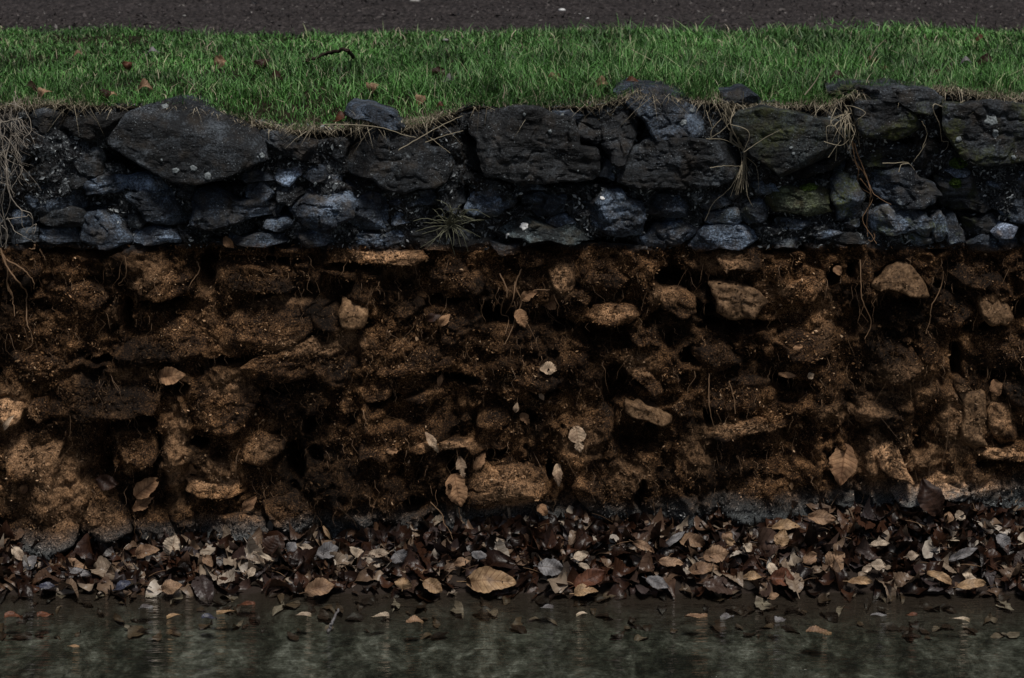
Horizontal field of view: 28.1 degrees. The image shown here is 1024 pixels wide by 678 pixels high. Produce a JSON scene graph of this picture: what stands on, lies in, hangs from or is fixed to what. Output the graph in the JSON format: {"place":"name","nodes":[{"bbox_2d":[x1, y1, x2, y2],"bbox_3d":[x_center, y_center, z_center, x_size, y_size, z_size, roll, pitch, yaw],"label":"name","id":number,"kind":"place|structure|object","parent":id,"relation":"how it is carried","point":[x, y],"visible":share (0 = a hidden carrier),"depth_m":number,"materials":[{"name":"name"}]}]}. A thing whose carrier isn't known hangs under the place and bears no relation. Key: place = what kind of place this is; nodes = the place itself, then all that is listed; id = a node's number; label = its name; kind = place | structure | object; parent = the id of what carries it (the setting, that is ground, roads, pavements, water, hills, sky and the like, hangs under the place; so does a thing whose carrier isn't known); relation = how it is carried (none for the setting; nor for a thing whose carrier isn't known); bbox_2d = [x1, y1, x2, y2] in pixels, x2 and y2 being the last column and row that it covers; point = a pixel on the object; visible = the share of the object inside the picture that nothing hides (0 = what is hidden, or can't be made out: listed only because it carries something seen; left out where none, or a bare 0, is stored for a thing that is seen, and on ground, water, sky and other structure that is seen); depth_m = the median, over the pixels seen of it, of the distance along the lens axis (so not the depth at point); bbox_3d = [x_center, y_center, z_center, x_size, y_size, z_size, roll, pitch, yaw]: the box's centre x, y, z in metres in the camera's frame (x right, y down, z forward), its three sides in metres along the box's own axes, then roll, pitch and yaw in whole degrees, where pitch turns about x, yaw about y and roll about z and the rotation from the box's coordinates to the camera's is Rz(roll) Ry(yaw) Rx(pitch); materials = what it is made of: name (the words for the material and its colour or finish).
{"place":"outdoors","nodes":[
{"label":"outdoors","id":0,"kind":"place"},
{"bbox_2d":[0,512,1023,677],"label":"stream bank","id":1,"kind":"structure","parent":0,"point":[368,662],"depth_m":3.96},
{"bbox_2d":[0,78,1023,559],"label":"stone wall","id":2,"kind":"structure","parent":1,"relation":"on","point":[302,344],"depth_m":4.11,"materials":[{"name":"stone"}]},
{"bbox_2d":[0,91,45,349],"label":"root curtain","id":3,"kind":"object","parent":2,"relation":"hanging from","point":[5,260],"visible":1,"depth_m":4.01,"materials":[{"name":"plant"}]},
{"bbox_2d":[95,474,117,490],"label":"leaf","id":4,"kind":"object","parent":2,"relation":"on","point":[104,482],"visible":1,"depth_m":4.19,"materials":[{"name":"plant"}]},
{"bbox_2d":[132,496,153,510],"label":"leaf","id":5,"kind":"object","parent":2,"relation":"on","point":[140,504],"visible":1,"depth_m":4.20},
{"bbox_2d":[133,477,158,498],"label":"leaf","id":6,"kind":"object","parent":2,"relation":"on","point":[144,488],"visible":1,"depth_m":4.19,"materials":[{"name":"plant"}]},
{"bbox_2d":[158,367,185,384],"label":"leaf","id":7,"kind":"object","parent":2,"relation":"on","point":[169,375],"visible":1,"depth_m":4.12,"materials":[{"name":"plant"}]},
{"bbox_2d":[223,236,233,247],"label":"leaf","id":8,"kind":"object","parent":2,"relation":"on","point":[227,242],"visible":1,"depth_m":4.06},
{"bbox_2d":[241,496,256,510],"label":"leaf","id":9,"kind":"object","parent":2,"relation":"on","point":[248,505],"visible":1,"depth_m":4.20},
{"bbox_2d":[333,111,348,121],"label":"leaf","id":10,"kind":"object","parent":2,"relation":"on","point":[340,115],"visible":1,"depth_m":4.04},
{"bbox_2d":[321,124,415,137],"bbox_3d":[-0.279,-0.405,3.983,0.186,0.027,0.003,0,14,0],"label":"long straw","id":11,"kind":"object","parent":2,"relation":"on","point":[362,125],"visible":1,"depth_m":3.98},
{"bbox_2d":[425,432,438,452],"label":"leaf","id":12,"kind":"object","parent":2,"relation":"on","point":[431,440],"visible":1,"depth_m":4.13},
{"bbox_2d":[427,313,440,321],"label":"leaf","id":13,"kind":"object","parent":2,"relation":"on","point":[432,317],"visible":1,"depth_m":4.09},
{"bbox_2d":[438,314,449,326],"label":"leaf","id":14,"kind":"object","parent":2,"relation":"on","point":[443,320],"visible":1,"depth_m":4.10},
{"bbox_2d":[415,199,488,254],"bbox_3d":[-0.119,-0.220,4.046,0.151,0.114,0.052,0,14,0],"label":"spidery plant","id":15,"kind":"object","parent":2,"relation":"attached to","point":[448,223],"visible":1,"depth_m":4.04,"materials":[{"name":"plant"}]},
{"bbox_2d":[445,473,467,506],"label":"leaf","id":16,"kind":"object","parent":2,"relation":"attached to","point":[457,494],"visible":1,"depth_m":4.17,"materials":[{"name":"plant"}]},
{"bbox_2d":[456,456,466,477],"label":"leaf","id":17,"kind":"object","parent":2,"relation":"on","point":[460,466],"visible":1,"depth_m":4.17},
{"bbox_2d":[473,451,485,469],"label":"leaf","id":18,"kind":"object","parent":2,"relation":"on","point":[480,460],"visible":1,"depth_m":4.18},
{"bbox_2d":[0,78,1023,148],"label":"dry straw","id":19,"kind":"object","parent":2,"relation":"on","point":[315,126],"visible":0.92,"depth_m":4.00,"materials":[{"name":"plant"}]},
{"bbox_2d":[499,269,549,344],"bbox_3d":[0.025,-0.069,4.108,0.102,0.150,0.061,0,14,0],"label":"torn root","id":20,"kind":"object","parent":2,"relation":"hanging from","point":[515,284],"visible":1,"depth_m":4.09,"materials":[{"name":"plant"}]},
{"bbox_2d":[514,309,527,327],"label":"leaf","id":21,"kind":"object","parent":20,"relation":"attached to","point":[520,316],"visible":1,"depth_m":4.10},
{"bbox_2d":[520,290,536,301],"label":"leaf","id":22,"kind":"object","parent":20,"relation":"attached to","point":[526,296],"visible":1,"depth_m":4.09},
{"bbox_2d":[519,412,529,424],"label":"leaf","id":23,"kind":"object","parent":2,"relation":"on","point":[524,417],"visible":1,"depth_m":4.17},
{"bbox_2d":[540,361,556,374],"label":"leaf","id":24,"kind":"object","parent":2,"relation":"on","point":[545,366],"visible":1,"depth_m":4.11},
{"bbox_2d":[542,295,558,309],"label":"leaf","id":25,"kind":"object","parent":2,"relation":"on","point":[551,304],"visible":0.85,"depth_m":4.12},
{"bbox_2d":[552,464,562,486],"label":"leaf","id":26,"kind":"object","parent":2,"relation":"on","point":[557,472],"visible":1,"depth_m":4.19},
{"bbox_2d":[568,426,585,452],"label":"leaf","id":27,"kind":"object","parent":2,"relation":"on","point":[577,435],"visible":1,"depth_m":4.16,"materials":[{"name":"plant"}]},
{"bbox_2d":[705,91,776,219],"bbox_3d":[0.447,-0.356,4.004,0.145,0.255,0.085,0,14,0],"label":"dry grass sheaf","id":28,"kind":"object","parent":2,"relation":"hanging from","point":[739,144],"visible":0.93,"depth_m":4.01,"materials":[{"name":"plant"}]},
{"bbox_2d":[778,372,796,377],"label":"leaf","id":29,"kind":"object","parent":2,"relation":"on","point":[787,374],"visible":1,"depth_m":4.13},
{"bbox_2d":[800,183,818,190],"bbox_3d":[0.580,-0.299,4.041,0.044,0.022,0.046,-9,17,-32],"label":"moss cushion","id":30,"kind":"object","parent":2,"relation":"on","point":[810,186],"visible":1,"depth_m":4.03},
{"bbox_2d":[829,444,857,485],"bbox_3d":[0.674,0.256,4.183,0.059,0.082,0.046,0,14,0],"label":"leaf","id":31,"kind":"object","parent":2,"relation":"on","point":[843,468],"visible":1,"depth_m":4.18,"materials":[{"name":"plant"}]},
{"bbox_2d":[824,105,865,160],"bbox_3d":[0.642,-0.400,3.983,0.082,0.110,0.090,0,14,0],"label":"dry grass tuft","id":32,"kind":"object","parent":2,"relation":"on","point":[849,123],"visible":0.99,"depth_m":3.96,"materials":[{"name":"plant"}]},
{"bbox_2d":[859,260,871,337],"bbox_3d":[0.703,-0.077,4.070,0.028,0.160,0.027,0,14,0],"label":"root","id":33,"kind":"object","parent":2,"relation":"hanging from","point":[861,297],"visible":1,"depth_m":4.06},
{"bbox_2d":[852,141,890,243],"bbox_3d":[0.693,-0.289,4.030,0.088,0.209,0.067,-5,15,-18],"label":"hanging root","id":34,"kind":"object","parent":2,"relation":"attached to","point":[870,189],"visible":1,"depth_m":4.03,"materials":[{"name":"plant"}]},
{"bbox_2d":[882,121,927,171],"bbox_3d":[0.769,-0.376,4.009,0.079,0.111,0.046,5,15,19],"label":"thin stem","id":35,"kind":"object","parent":2,"relation":"on","point":[917,155],"visible":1,"depth_m":4.01,"materials":[{"name":"plant"}]},
{"bbox_2d":[949,177,961,187],"bbox_3d":[0.873,-0.306,4.028,0.025,0.023,0.023,0,14,0],"label":"moss cushion","id":36,"kind":"object","parent":2,"relation":"on","point":[955,183],"visible":1,"depth_m":4.03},
{"bbox_2d":[949,157,967,168],"bbox_3d":[0.878,-0.343,4.010,0.036,0.027,0.050,0,14,0],"label":"moss cushion","id":37,"kind":"object","parent":2,"relation":"on","point":[954,161],"visible":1,"depth_m":4.02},
{"bbox_2d":[989,379,1002,395],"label":"leaf","id":38,"kind":"object","parent":2,"relation":"on","point":[996,388],"visible":1,"depth_m":4.15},
{"bbox_2d":[0,487,1023,606],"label":"leaf bank","id":39,"kind":"structure","parent":1,"relation":"on","point":[535,541],"depth_m":4.12,"materials":[{"name":"brown plant"}]},
{"bbox_2d":[11,545,23,559],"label":"leaf","id":40,"kind":"object","parent":39,"relation":"on","point":[17,553],"visible":1,"depth_m":4.12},
{"bbox_2d":[23,555,36,569],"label":"leaf","id":41,"kind":"object","parent":39,"relation":"on","point":[32,559],"visible":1,"depth_m":4.10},
{"bbox_2d":[56,558,87,569],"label":"leaf","id":42,"kind":"object","parent":39,"relation":"on","point":[77,563],"visible":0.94,"depth_m":4.12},
{"bbox_2d":[63,567,90,575],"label":"leaf","id":43,"kind":"object","parent":39,"relation":"on","point":[74,570],"visible":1,"depth_m":4.08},
{"bbox_2d":[131,544,159,558],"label":"leaf","id":44,"kind":"object","parent":39,"relation":"on","point":[142,549],"visible":1,"depth_m":4.14,"materials":[{"name":"plant"}]},
{"bbox_2d":[157,579,182,593],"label":"leaf","id":45,"kind":"object","parent":39,"relation":"on","point":[169,586],"visible":1,"depth_m":4.04,"materials":[{"name":"plant"}]},
{"bbox_2d":[163,535,182,555],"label":"leaf","id":46,"kind":"object","parent":39,"relation":"on","point":[173,541],"visible":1,"depth_m":4.14,"materials":[{"name":"plant"}]},
{"bbox_2d":[202,554,212,566],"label":"leaf","id":47,"kind":"object","parent":39,"relation":"on","point":[207,560],"visible":1,"depth_m":4.10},
{"bbox_2d":[261,535,284,556],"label":"leaf","id":48,"kind":"object","parent":39,"relation":"on","point":[274,541],"visible":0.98,"depth_m":4.14,"materials":[{"name":"plant"}]},
{"bbox_2d":[286,542,296,551],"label":"leaf","id":49,"kind":"object","parent":39,"relation":"on","point":[292,546],"visible":1,"depth_m":4.14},
{"bbox_2d":[299,577,334,596],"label":"leaf","id":50,"kind":"object","parent":39,"relation":"on","point":[320,586],"visible":1,"depth_m":4.03,"materials":[{"name":"plant"}]},
{"bbox_2d":[315,542,338,558],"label":"leaf","id":51,"kind":"object","parent":39,"relation":"on","point":[325,548],"visible":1,"depth_m":4.13,"materials":[{"name":"plant"}]},
{"bbox_2d":[350,546,366,558],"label":"leaf","id":52,"kind":"object","parent":39,"relation":"on","point":[356,552],"visible":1,"depth_m":4.12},
{"bbox_2d":[365,548,388,557],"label":"leaf","id":53,"kind":"object","parent":39,"relation":"on","point":[383,552],"visible":1,"depth_m":4.11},
{"bbox_2d":[391,549,406,563],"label":"leaf","id":54,"kind":"object","parent":39,"relation":"on","point":[399,556],"visible":1,"depth_m":4.10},
{"bbox_2d":[394,578,411,590],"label":"leaf","id":55,"kind":"object","parent":39,"relation":"on","point":[402,583],"visible":1,"depth_m":4.04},
{"bbox_2d":[420,578,442,593],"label":"leaf","id":56,"kind":"object","parent":39,"relation":"on","point":[432,585],"visible":1,"depth_m":4.04,"materials":[{"name":"plant"}]},
{"bbox_2d":[452,557,469,566],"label":"leaf","id":57,"kind":"object","parent":39,"relation":"on","point":[459,561],"visible":1,"depth_m":4.09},
{"bbox_2d":[471,551,486,560],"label":"leaf","id":58,"kind":"object","parent":39,"relation":"on","point":[479,555],"visible":1,"depth_m":4.10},
{"bbox_2d":[457,566,515,592],"bbox_3d":[-0.051,0.474,4.044,0.118,0.049,0.038,0,14,0],"label":"leaf","id":59,"kind":"object","parent":39,"relation":"on","point":[486,579],"visible":1,"depth_m":4.05,"materials":[{"name":"plant"}]},
{"bbox_2d":[536,503,547,515],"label":"leaf","id":60,"kind":"object","parent":39,"relation":"on","point":[541,508],"visible":1,"depth_m":4.20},
{"bbox_2d":[533,558,562,575],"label":"leaf","id":61,"kind":"object","parent":39,"relation":"on","point":[552,567],"visible":1,"depth_m":4.07,"materials":[{"name":"plant"}]},
{"bbox_2d":[571,550,587,560],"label":"leaf","id":62,"kind":"object","parent":39,"relation":"on","point":[580,555],"visible":1,"depth_m":4.09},
{"bbox_2d":[568,568,605,588],"bbox_3d":[0.150,0.474,4.043,0.079,0.041,0.029,-3,14,-10],"label":"leaf","id":63,"kind":"object","parent":39,"relation":"on","point":[591,576],"visible":1,"depth_m":4.05,"materials":[{"name":"plant"}]},
{"bbox_2d":[629,540,654,552],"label":"leaf","id":64,"kind":"object","parent":39,"relation":"on","point":[642,544],"visible":1,"depth_m":4.11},
{"bbox_2d":[642,575,668,588],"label":"leaf","id":65,"kind":"object","parent":39,"relation":"on","point":[658,582],"visible":1,"depth_m":4.04,"materials":[{"name":"plant"}]},
{"bbox_2d":[654,556,683,566],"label":"leaf","id":66,"kind":"object","parent":39,"relation":"on","point":[667,561],"visible":1,"depth_m":4.08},
{"bbox_2d":[662,531,684,548],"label":"leaf","id":67,"kind":"object","parent":39,"relation":"on","point":[675,538],"visible":1,"depth_m":4.13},
{"bbox_2d":[679,532,704,546],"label":"leaf","id":68,"kind":"object","parent":39,"relation":"on","point":[696,540],"visible":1,"depth_m":4.12,"materials":[{"name":"plant"}]},
{"bbox_2d":[679,561,718,575],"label":"leaf","id":69,"kind":"object","parent":39,"relation":"on","point":[702,567],"visible":1,"depth_m":4.07,"materials":[{"name":"plant"}]},
{"bbox_2d":[698,545,728,562],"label":"leaf","id":70,"kind":"object","parent":39,"relation":"on","point":[717,553],"visible":1,"depth_m":4.09,"materials":[{"name":"plant"}]},
{"bbox_2d":[742,543,751,551],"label":"leaf","id":71,"kind":"object","parent":39,"relation":"on","point":[748,547],"visible":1,"depth_m":4.10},
{"bbox_2d":[739,571,761,579],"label":"leaf","id":72,"kind":"object","parent":39,"relation":"on","point":[751,575],"visible":1,"depth_m":4.05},
{"bbox_2d":[767,560,777,573],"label":"leaf","id":73,"kind":"object","parent":39,"relation":"on","point":[771,567],"visible":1,"depth_m":4.06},
{"bbox_2d":[768,567,794,585],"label":"leaf","id":74,"kind":"object","parent":39,"relation":"on","point":[777,577],"visible":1,"depth_m":4.05,"materials":[{"name":"plant"}]},
{"bbox_2d":[774,528,788,546],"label":"leaf","id":75,"kind":"object","parent":39,"relation":"on","point":[782,540],"visible":1,"depth_m":4.11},
{"bbox_2d":[767,519,799,529],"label":"leaf","id":76,"kind":"object","parent":39,"relation":"on","point":[786,524],"visible":1,"depth_m":4.14,"materials":[{"name":"plant"}]},
{"bbox_2d":[802,551,816,564],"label":"leaf","id":77,"kind":"object","parent":39,"relation":"on","point":[809,558],"visible":1,"depth_m":4.08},
{"bbox_2d":[802,509,835,524],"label":"leaf","id":78,"kind":"object","parent":39,"relation":"on","point":[822,517],"visible":1,"depth_m":4.15,"materials":[{"name":"plant"}]},
{"bbox_2d":[825,551,844,569],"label":"leaf","id":79,"kind":"object","parent":39,"relation":"on","point":[837,555],"visible":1,"depth_m":4.08,"materials":[{"name":"plant"}]},
{"bbox_2d":[843,576,872,583],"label":"leaf","id":80,"kind":"object","parent":39,"relation":"on","point":[861,580],"visible":1,"depth_m":4.04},
{"bbox_2d":[868,559,885,569],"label":"leaf","id":81,"kind":"object","parent":39,"relation":"on","point":[878,564],"visible":1,"depth_m":4.07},
{"bbox_2d":[869,539,889,545],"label":"leaf","id":82,"kind":"object","parent":39,"relation":"on","point":[880,542],"visible":1,"depth_m":4.11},
{"bbox_2d":[903,550,918,559],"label":"leaf","id":83,"kind":"object","parent":39,"relation":"on","point":[911,555],"visible":1,"depth_m":4.09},
{"bbox_2d":[917,478,944,515],"bbox_3d":[0.846,0.323,4.136,0.056,0.074,0.033,8,16,29],"label":"leaf","id":84,"kind":"object","parent":39,"relation":"on","point":[931,497],"visible":1,"depth_m":4.14,"materials":[{"name":"plant"}]},
{"bbox_2d":[921,569,951,584],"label":"leaf","id":85,"kind":"object","parent":39,"relation":"on","point":[942,577],"visible":1,"depth_m":4.05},
{"bbox_2d":[955,510,964,519],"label":"leaf","id":86,"kind":"object","parent":39,"relation":"on","point":[958,514],"visible":1,"depth_m":4.15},
{"bbox_2d":[949,547,976,560],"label":"leaf","id":87,"kind":"object","parent":39,"relation":"on","point":[964,553],"visible":1,"depth_m":4.08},
{"bbox_2d":[953,578,985,588],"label":"leaf","id":88,"kind":"object","parent":39,"relation":"on","point":[969,583],"visible":1,"depth_m":4.04,"materials":[{"name":"plant"}]},
{"bbox_2d":[994,533,1010,547],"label":"leaf","id":89,"kind":"object","parent":39,"relation":"on","point":[1003,540],"visible":1,"depth_m":4.11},
{"bbox_2d":[0,582,1023,642],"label":"drowned leaves","id":90,"kind":"object","parent":1,"relation":"on","point":[136,630],"visible":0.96,"depth_m":4.02,"materials":[{"name":"brown plant"}]},
{"bbox_2d":[0,0,1023,37],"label":"earth path","id":91,"kind":"structure","parent":0,"point":[38,8],"depth_m":5.75,"materials":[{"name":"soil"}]},
{"bbox_2d":[0,589,1023,677],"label":"stream water","id":92,"kind":"structure","parent":0,"point":[571,641],"depth_m":3.86,"materials":[{"name":"liquid"}]},
{"bbox_2d":[4,611,22,618],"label":"leaf","id":93,"kind":"object","parent":92,"relation":"on","point":[10,613],"visible":1,"depth_m":3.94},
{"bbox_2d":[36,582,54,588],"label":"leaf","id":94,"kind":"object","parent":92,"relation":"on","point":[46,585],"visible":1,"depth_m":4.04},
{"bbox_2d":[113,580,130,590],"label":"leaf","id":95,"kind":"object","parent":92,"relation":"on","point":[121,584],"visible":1,"depth_m":4.04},
{"bbox_2d":[326,608,338,634],"bbox_3d":[-0.337,0.536,3.880,0.012,0.042,0.039,10,17,34],"label":"stick","id":96,"kind":"object","parent":92,"relation":"on","point":[331,624],"visible":1,"depth_m":3.87,"materials":[{"name":"wood"}]},
{"bbox_2d":[406,615,423,622],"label":"leaf","id":97,"kind":"object","parent":92,"relation":"on","point":[413,618],"visible":1,"depth_m":3.92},
{"bbox_2d":[570,584,598,595],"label":"leaf","id":98,"kind":"object","parent":92,"relation":"on","point":[580,590],"visible":1,"depth_m":4.03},
{"bbox_2d":[685,613,707,617],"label":"leaf","id":99,"kind":"object","parent":92,"relation":"on","point":[702,615],"visible":1,"depth_m":3.94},
{"bbox_2d":[806,625,831,634],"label":"leaf","id":100,"kind":"object","parent":92,"relation":"on","point":[815,628],"visible":1,"depth_m":3.87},
{"bbox_2d":[0,12,1023,132],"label":"turf ground","id":101,"kind":"structure","parent":0,"point":[260,111],"depth_m":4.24,"materials":[{"name":"plant"}]},
{"bbox_2d":[99,89,111,100],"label":"leaf","id":102,"kind":"object","parent":101,"relation":"on","point":[102,91],"visible":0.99,"depth_m":4.03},
{"bbox_2d":[122,61,131,71],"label":"leaf","id":103,"kind":"object","parent":101,"relation":"on","point":[127,66],"visible":1,"depth_m":4.42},
{"bbox_2d":[136,78,152,90],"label":"leaf","id":104,"kind":"object","parent":101,"relation":"on","point":[144,83],"visible":1,"depth_m":4.15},
{"bbox_2d":[213,54,225,68],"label":"leaf","id":105,"kind":"object","parent":101,"relation":"on","point":[220,59],"visible":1,"depth_m":4.48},
{"bbox_2d":[254,59,269,71],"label":"leaf","id":106,"kind":"object","parent":101,"relation":"on","point":[259,62],"visible":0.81,"depth_m":4.43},
{"bbox_2d":[300,47,355,63],"bbox_3d":[-0.411,-0.631,4.539,0.119,0.043,0.128,0,14,0],"label":"twig","id":107,"kind":"object","parent":101,"relation":"on","point":[347,51],"visible":0.97,"depth_m":4.50,"materials":[{"name":"wood"}]},
{"bbox_2d":[366,82,378,93],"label":"leaf","id":108,"kind":"object","parent":101,"relation":"on","point":[372,87],"visible":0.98,"depth_m":4.21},
{"bbox_2d":[415,94,425,106],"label":"leaf","id":109,"kind":"object","parent":101,"relation":"on","point":[419,98],"visible":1,"depth_m":4.15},
{"bbox_2d":[430,66,444,79],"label":"leaf","id":110,"kind":"object","parent":101,"relation":"on","point":[437,69],"visible":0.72,"depth_m":4.33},
{"bbox_2d":[0,70,1023,128],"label":"overhanging grass","id":111,"kind":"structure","parent":101,"relation":"on","point":[511,98],"depth_m":4.01,"materials":[{"name":"plant"}]},
{"bbox_2d":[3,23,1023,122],"bbox_3d":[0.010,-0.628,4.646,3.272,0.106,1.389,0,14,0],"label":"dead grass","id":112,"kind":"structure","parent":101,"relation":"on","point":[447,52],"depth_m":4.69,"materials":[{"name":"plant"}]},
{"bbox_2d":[976,53,991,64],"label":"leaf","id":113,"kind":"object","parent":101,"relation":"on","point":[983,57],"visible":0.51,"depth_m":4.54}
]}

